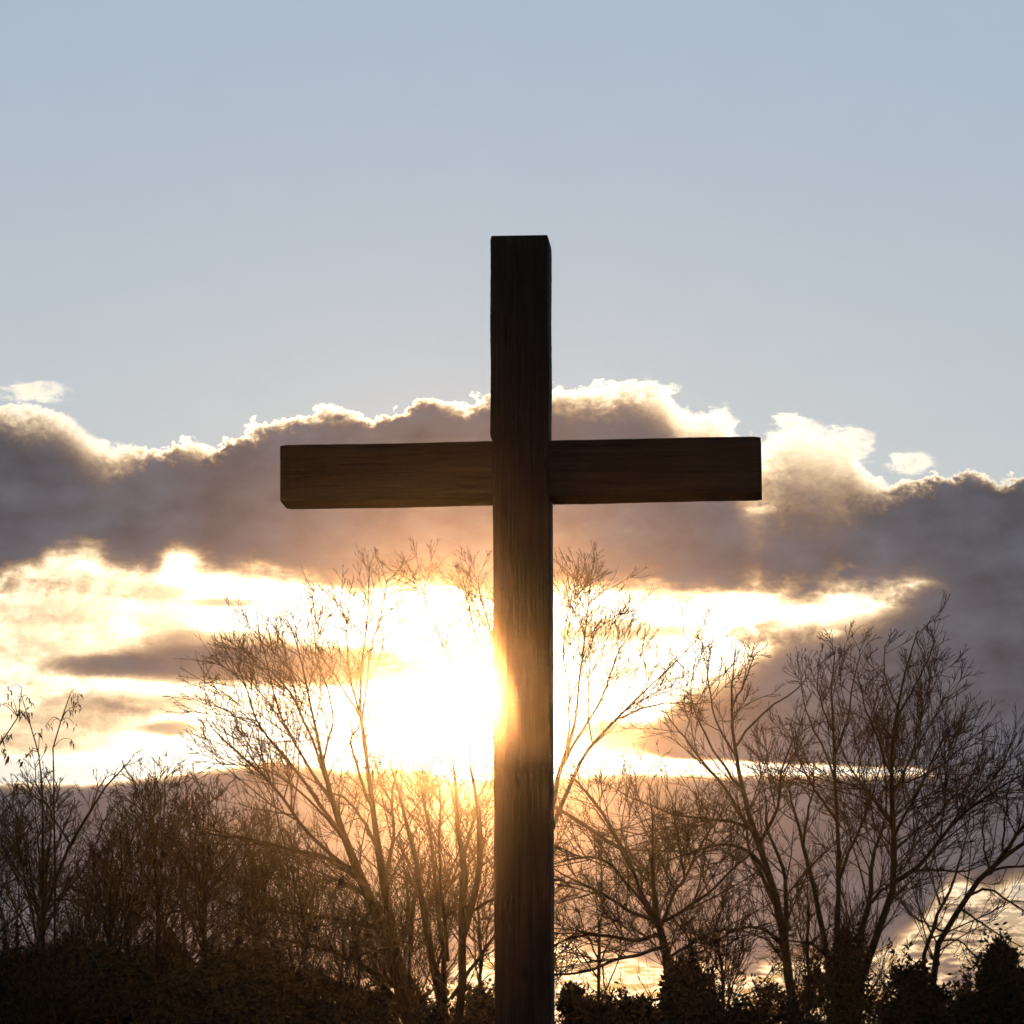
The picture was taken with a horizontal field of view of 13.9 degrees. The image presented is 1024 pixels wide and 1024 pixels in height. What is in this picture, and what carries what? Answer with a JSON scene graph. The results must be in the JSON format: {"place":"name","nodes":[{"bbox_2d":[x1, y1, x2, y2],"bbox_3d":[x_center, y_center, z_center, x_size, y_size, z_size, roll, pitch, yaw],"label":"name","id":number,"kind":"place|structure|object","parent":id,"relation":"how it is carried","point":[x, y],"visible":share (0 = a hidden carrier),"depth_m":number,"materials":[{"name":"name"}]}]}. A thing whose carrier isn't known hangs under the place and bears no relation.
{"place":"outdoors","nodes":[
{"label":"outdoors","id":0,"kind":"place"},
{"bbox_2d":[0,0,1023,1023],"label":"sky","id":1,"kind":"structure","parent":0,"point":[233,233],"materials":[{"name":"blue"}]},
{"bbox_3d":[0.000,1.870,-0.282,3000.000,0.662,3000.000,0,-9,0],"label":"ground","id":2,"kind":"structure","parent":0,"visible":0},
{"bbox_2d":[0,684,21,764],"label":"sapling","id":3,"kind":"object","parent":2,"relation":"on","point":[7,738],"visible":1,"depth_m":41.36,"materials":[{"name":"brown plant"}]},
{"bbox_2d":[11,693,44,1023],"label":"sapling","id":4,"kind":"object","parent":2,"relation":"on","point":[43,917],"visible":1,"depth_m":41.45,"materials":[{"name":"brown plant"}]},
{"bbox_2d":[0,787,71,964],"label":"bare tree","id":5,"kind":"object","parent":2,"relation":"on","point":[12,880],"visible":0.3,"depth_m":51.99,"materials":[{"name":"brown plant"}]},
{"bbox_2d":[0,921,102,985],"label":"shrub","id":6,"kind":"object","parent":2,"relation":"on","point":[76,941],"visible":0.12,"depth_m":56.53,"materials":[{"name":"black plant"}]},
{"bbox_2d":[0,906,104,1023],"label":"shrub","id":7,"kind":"object","parent":2,"relation":"on","point":[21,987],"visible":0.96,"depth_m":42.53,"materials":[{"name":"green plant"}]},
{"bbox_2d":[0,811,104,981],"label":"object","id":8,"kind":"object","parent":2,"relation":"on","point":[16,919],"visible":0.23,"depth_m":56.73,"materials":[{"name":"brown plant"}]},
{"bbox_2d":[0,759,118,986],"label":"bare tree","id":9,"kind":"object","parent":2,"relation":"on","point":[24,844],"visible":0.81,"depth_m":49.31,"materials":[{"name":"brown plant"}]},
{"bbox_2d":[45,689,83,1023],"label":"sapling","id":10,"kind":"object","parent":2,"relation":"on","point":[54,955],"visible":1,"depth_m":40.95,"materials":[{"name":"brown plant"}]},
{"bbox_2d":[11,743,142,1023],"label":"bare tree","id":11,"kind":"object","parent":2,"relation":"on","point":[62,862],"visible":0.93,"depth_m":45.48,"materials":[{"name":"brown plant"}]},
{"bbox_2d":[6,819,180,954],"bbox_3d":[-6.029,7.457,58.516,2.932,6.536,2.386,0,-9,0],"label":"bare tree","id":12,"kind":"object","parent":2,"relation":"on","point":[74,916],"visible":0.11,"depth_m":58.81,"materials":[{"name":"brown plant"}]},
{"bbox_2d":[7,779,199,977],"bbox_3d":[-4.372,5.751,46.813,1.976,5.641,1.904,-3,-9,21],"label":"bare tree","id":13,"kind":"object","parent":2,"relation":"on","point":[109,921],"visible":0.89,"depth_m":46.84,"materials":[{"name":"brown plant"}]},
{"bbox_2d":[49,819,195,955],"bbox_3d":[-5.448,7.626,59.642,2.417,6.604,2.375,3,-9,-21],"label":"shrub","id":14,"kind":"object","parent":2,"relation":"on","point":[93,913],"visible":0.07,"depth_m":59.74,"materials":[{"name":"brown plant"}]},
{"bbox_2d":[131,922,196,978],"bbox_3d":[-4.605,7.970,57.463,2.446,4.838,1.998,0,-9,0],"label":"shrub","id":15,"kind":"object","parent":2,"relation":"on","point":[184,967],"visible":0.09,"depth_m":57.50,"materials":[{"name":"black plant"}]},
{"bbox_2d":[78,745,263,975],"bbox_3d":[-4.232,6.147,51.835,2.440,6.680,2.062,2,-9,-13],"label":"bare tree","id":16,"kind":"object","parent":2,"relation":"on","point":[163,793],"visible":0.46,"depth_m":51.93,"materials":[{"name":"brown plant"}]},
{"bbox_2d":[115,815,287,978],"bbox_3d":[-4.314,7.262,57.176,2.082,6.457,2.716,-7,-11,40],"label":"bare tree","id":17,"kind":"object","parent":2,"relation":"on","point":[184,934],"visible":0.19,"depth_m":57.48,"materials":[{"name":"brown plant"}]},
{"bbox_2d":[131,762,273,965],"bbox_3d":[-3.645,6.022,49.762,1.694,6.180,2.158,0,-9,0],"label":"bare tree","id":18,"kind":"object","parent":2,"relation":"on","point":[204,878],"visible":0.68,"depth_m":49.83,"materials":[{"name":"brown plant"}]},
{"bbox_2d":[136,933,270,1023],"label":"shrub","id":19,"kind":"object","parent":2,"relation":"on","point":[216,985],"visible":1,"depth_m":43.05,"materials":[{"name":"green plant"}]},
{"bbox_2d":[176,839,300,962],"bbox_3d":[-3.954,7.724,59.583,2.161,6.391,2.268,5,-10,-28],"label":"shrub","id":20,"kind":"object","parent":2,"relation":"on","point":[243,940],"visible":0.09,"depth_m":59.69,"materials":[{"name":"brown plant"}]},
{"bbox_2d":[175,787,328,969],"bbox_3d":[-3.343,6.655,53.405,2.133,6.274,2.195,0,-9,0],"label":"bare tree","id":21,"kind":"object","parent":2,"relation":"on","point":[270,826],"visible":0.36,"depth_m":53.76,"materials":[{"name":"brown plant"}]},
{"bbox_2d":[208,816,370,1013],"bbox_3d":[-2.299,5.873,46.120,1.665,5.161,1.842,-4,-10,27],"label":"bare tree","id":22,"kind":"object","parent":2,"relation":"on","point":[304,908],"visible":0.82,"depth_m":46.34,"materials":[{"name":"brown plant"}]},
{"bbox_2d":[245,916,343,1023],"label":"shrub","id":23,"kind":"object","parent":2,"relation":"on","point":[286,988],"visible":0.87,"depth_m":44.04,"materials":[{"name":"black plant"}]},
{"bbox_2d":[218,837,373,988],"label":"bare tree","id":24,"kind":"object","parent":2,"relation":"on","point":[288,920],"visible":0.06,"depth_m":58.83,"materials":[{"name":"brown plant"}]},
{"bbox_2d":[139,583,491,1023],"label":"bare tree","id":25,"kind":"object","parent":2,"relation":"on","point":[338,827],"visible":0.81,"depth_m":49.90,"materials":[{"name":"brown plant"}]},
{"bbox_2d":[315,955,361,1008],"bbox_3d":[-2.534,8.192,57.385,1.985,4.416,1.607,0,-9,0],"label":"shrub","id":26,"kind":"object","parent":2,"relation":"on","point":[328,973],"visible":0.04,"depth_m":57.65,"materials":[{"name":"brown plant"}]},
{"bbox_2d":[272,869,411,1012],"bbox_3d":[-2.323,7.501,56.532,2.064,5.729,2.226,0,-9,0],"label":"bush","id":27,"kind":"object","parent":2,"relation":"on","point":[335,964],"visible":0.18,"depth_m":56.69,"materials":[{"name":"brown plant"}]},
{"bbox_2d":[289,884,422,988],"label":"bare tree","id":28,"kind":"object","parent":2,"relation":"on","point":[358,945],"visible":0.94,"depth_m":45.28,"materials":[{"name":"brown plant"}]},
{"bbox_2d":[318,957,395,1023],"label":"shrub","id":29,"kind":"object","parent":2,"relation":"on","point":[365,1005],"visible":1,"depth_m":42.62,"materials":[{"name":"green plant"}]},
{"bbox_2d":[263,543,456,1023],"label":"bare tree","id":30,"kind":"object","parent":2,"relation":"on","point":[367,768],"visible":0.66,"depth_m":51.58,"materials":[{"name":"brown plant"}]},
{"bbox_2d":[317,882,478,1022],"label":"bare tree","id":31,"kind":"object","parent":2,"relation":"on","point":[420,971],"visible":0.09,"depth_m":59.65,"materials":[{"name":"brown plant"}]},
{"bbox_2d":[371,973,433,1023],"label":"shrub","id":32,"kind":"object","parent":2,"relation":"on","point":[393,1012],"visible":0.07,"depth_m":55.50,"materials":[{"name":"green plant"}]},
{"bbox_2d":[345,822,476,1023],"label":"bare tree","id":33,"kind":"object","parent":2,"relation":"on","point":[407,853],"visible":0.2,"depth_m":55.01,"materials":[{"name":"brown plant"}]},
{"bbox_2d":[405,964,452,1023],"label":"shrub","id":34,"kind":"object","parent":2,"relation":"on","point":[434,1016],"visible":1,"depth_m":44.63,"materials":[{"name":"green plant"}]},
{"bbox_2d":[443,986,494,1023],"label":"shrub","id":35,"kind":"object","parent":2,"relation":"on","point":[482,1011],"visible":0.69,"depth_m":43.17,"materials":[{"name":"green plant"}]},
{"bbox_2d":[445,842,493,996],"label":"bare tree","id":36,"kind":"object","parent":2,"relation":"on","point":[479,975],"visible":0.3,"depth_m":53.80,"materials":[{"name":"brown plant"}]},
{"bbox_2d":[449,977,494,1020],"bbox_3d":[-0.527,8.220,56.408,1.423,4.175,1.252,4,-10,-27],"label":"shrub","id":37,"kind":"object","parent":2,"relation":"on","point":[471,991],"visible":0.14,"depth_m":56.66,"materials":[{"name":"brown plant"}]},
{"bbox_2d":[365,701,585,1023],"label":"bare tree","id":38,"kind":"object","parent":2,"relation":"on","point":[463,907],"visible":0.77,"depth_m":48.75,"materials":[{"name":"brown plant"}]},
{"bbox_2d":[280,235,761,1023],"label":"wooden cross","id":39,"kind":"object","parent":2,"relation":"on","point":[522,473],"visible":1,"depth_m":22.09,"materials":[{"name":"brown wood"}]},
{"bbox_2d":[374,536,734,1022],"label":"bare tree","id":40,"kind":"object","parent":2,"relation":"on","point":[468,595],"visible":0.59,"depth_m":55.86,"materials":[{"name":"brown plant"}]},
{"bbox_2d":[555,979,627,1023],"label":"shrub","id":41,"kind":"object","parent":2,"relation":"on","point":[573,1005],"visible":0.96,"depth_m":43.59,"materials":[{"name":"black plant"}]},
{"bbox_2d":[557,981,629,1020],"bbox_3d":[1.170,8.168,55.456,1.683,3.916,1.377,0,-9,0],"label":"shrub","id":42,"kind":"object","parent":2,"relation":"on","point":[623,993],"visible":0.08,"depth_m":55.58,"materials":[{"name":"black plant"}]},
{"bbox_2d":[554,874,651,1001],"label":"bare tree","id":43,"kind":"object","parent":2,"relation":"on","point":[599,956],"visible":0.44,"depth_m":52.81,"materials":[{"name":"brown plant"}]},
{"bbox_2d":[598,991,671,1023],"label":"shrub","id":44,"kind":"object","parent":2,"relation":"on","point":[637,1009],"visible":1,"depth_m":42.57,"materials":[{"name":"black plant"}]},
{"bbox_2d":[484,741,826,1022],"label":"bare tree","id":45,"kind":"object","parent":2,"relation":"on","point":[654,908],"visible":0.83,"depth_m":47.78,"materials":[{"name":"brown plant"}]},
{"bbox_2d":[649,919,726,1023],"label":"shrub","id":46,"kind":"object","parent":2,"relation":"on","point":[685,997],"visible":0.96,"depth_m":44.13,"materials":[{"name":"black plant"}]},
{"bbox_2d":[685,943,751,1013],"bbox_3d":[2.648,8.031,56.471,1.613,4.550,1.462,4,-10,-27],"label":"shrub","id":47,"kind":"object","parent":2,"relation":"on","point":[711,980],"visible":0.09,"depth_m":56.60,"materials":[{"name":"black plant"}]},
{"bbox_2d":[566,621,896,1023],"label":"bare tree","id":48,"kind":"object","parent":2,"relation":"on","point":[788,977],"visible":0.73,"depth_m":51.81,"materials":[{"name":"brown plant"}]},
{"bbox_2d":[665,867,798,1013],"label":"bare tree","id":49,"kind":"object","parent":2,"relation":"on","point":[721,971],"visible":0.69,"depth_m":48.25,"materials":[{"name":"brown plant"}]},
{"bbox_2d":[717,968,783,1023],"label":"shrub","id":50,"kind":"object","parent":2,"relation":"on","point":[738,1016],"visible":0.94,"depth_m":43.18,"materials":[{"name":"black plant"}]},
{"bbox_2d":[726,951,818,1023],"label":"shrub","id":51,"kind":"object","parent":2,"relation":"on","point":[775,996],"visible":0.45,"depth_m":55.56,"materials":[{"name":"black plant"}]},
{"bbox_2d":[749,989,843,1023],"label":"shrub","id":52,"kind":"object","parent":2,"relation":"on","point":[796,1018],"visible":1,"depth_m":42.66,"materials":[{"name":"black plant"}]},
{"bbox_2d":[761,865,843,1018],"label":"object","id":53,"kind":"object","parent":2,"relation":"on","point":[807,894],"visible":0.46,"depth_m":54.73,"materials":[{"name":"brown plant"}]},
{"bbox_2d":[785,944,829,1023],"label":"shrub","id":54,"kind":"object","parent":2,"relation":"on","point":[818,983],"visible":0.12,"depth_m":57.57,"materials":[{"name":"black plant"}]},
{"bbox_2d":[733,621,953,1021],"bbox_3d":[4.337,5.533,53.346,2.796,8.476,3.194,-3,-9,19],"label":"bare tree","id":55,"kind":"object","parent":2,"relation":"on","point":[804,850],"visible":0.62,"depth_m":53.60,"materials":[{"name":"brown plant"}]},
{"bbox_2d":[862,980,892,1023],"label":"shrub","id":56,"kind":"object","parent":2,"relation":"on","point":[872,1019],"visible":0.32,"depth_m":56.60,"materials":[{"name":"green plant"}]},
{"bbox_2d":[756,589,1023,1016],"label":"bare tree","id":57,"kind":"object","parent":2,"relation":"on","point":[890,792],"visible":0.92,"depth_m":49.97,"materials":[{"name":"brown plant"}]},
{"bbox_2d":[810,901,881,1023],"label":"ivy","id":58,"kind":"object","parent":57,"relation":"attached to","point":[851,994],"visible":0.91,"depth_m":49.23,"materials":[{"name":"green plant"}]},
{"bbox_2d":[868,936,954,1023],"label":"shrub","id":59,"kind":"object","parent":2,"relation":"on","point":[913,991],"visible":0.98,"depth_m":43.58,"materials":[{"name":"green plant"}]},
{"bbox_2d":[835,741,1023,1001],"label":"bare tree","id":60,"kind":"object","parent":2,"relation":"on","point":[1007,851],"visible":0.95,"depth_m":45.92,"materials":[{"name":"brown plant"}]},
{"bbox_2d":[939,956,977,1023],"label":"shrub","id":61,"kind":"object","parent":2,"relation":"on","point":[966,986],"visible":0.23,"depth_m":57.64,"materials":[{"name":"green plant"}]},
{"bbox_2d":[936,922,1023,1023],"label":"shrub","id":62,"kind":"object","parent":2,"relation":"on","point":[999,987],"visible":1,"depth_m":42.11,"materials":[{"name":"green plant"}]}
]}

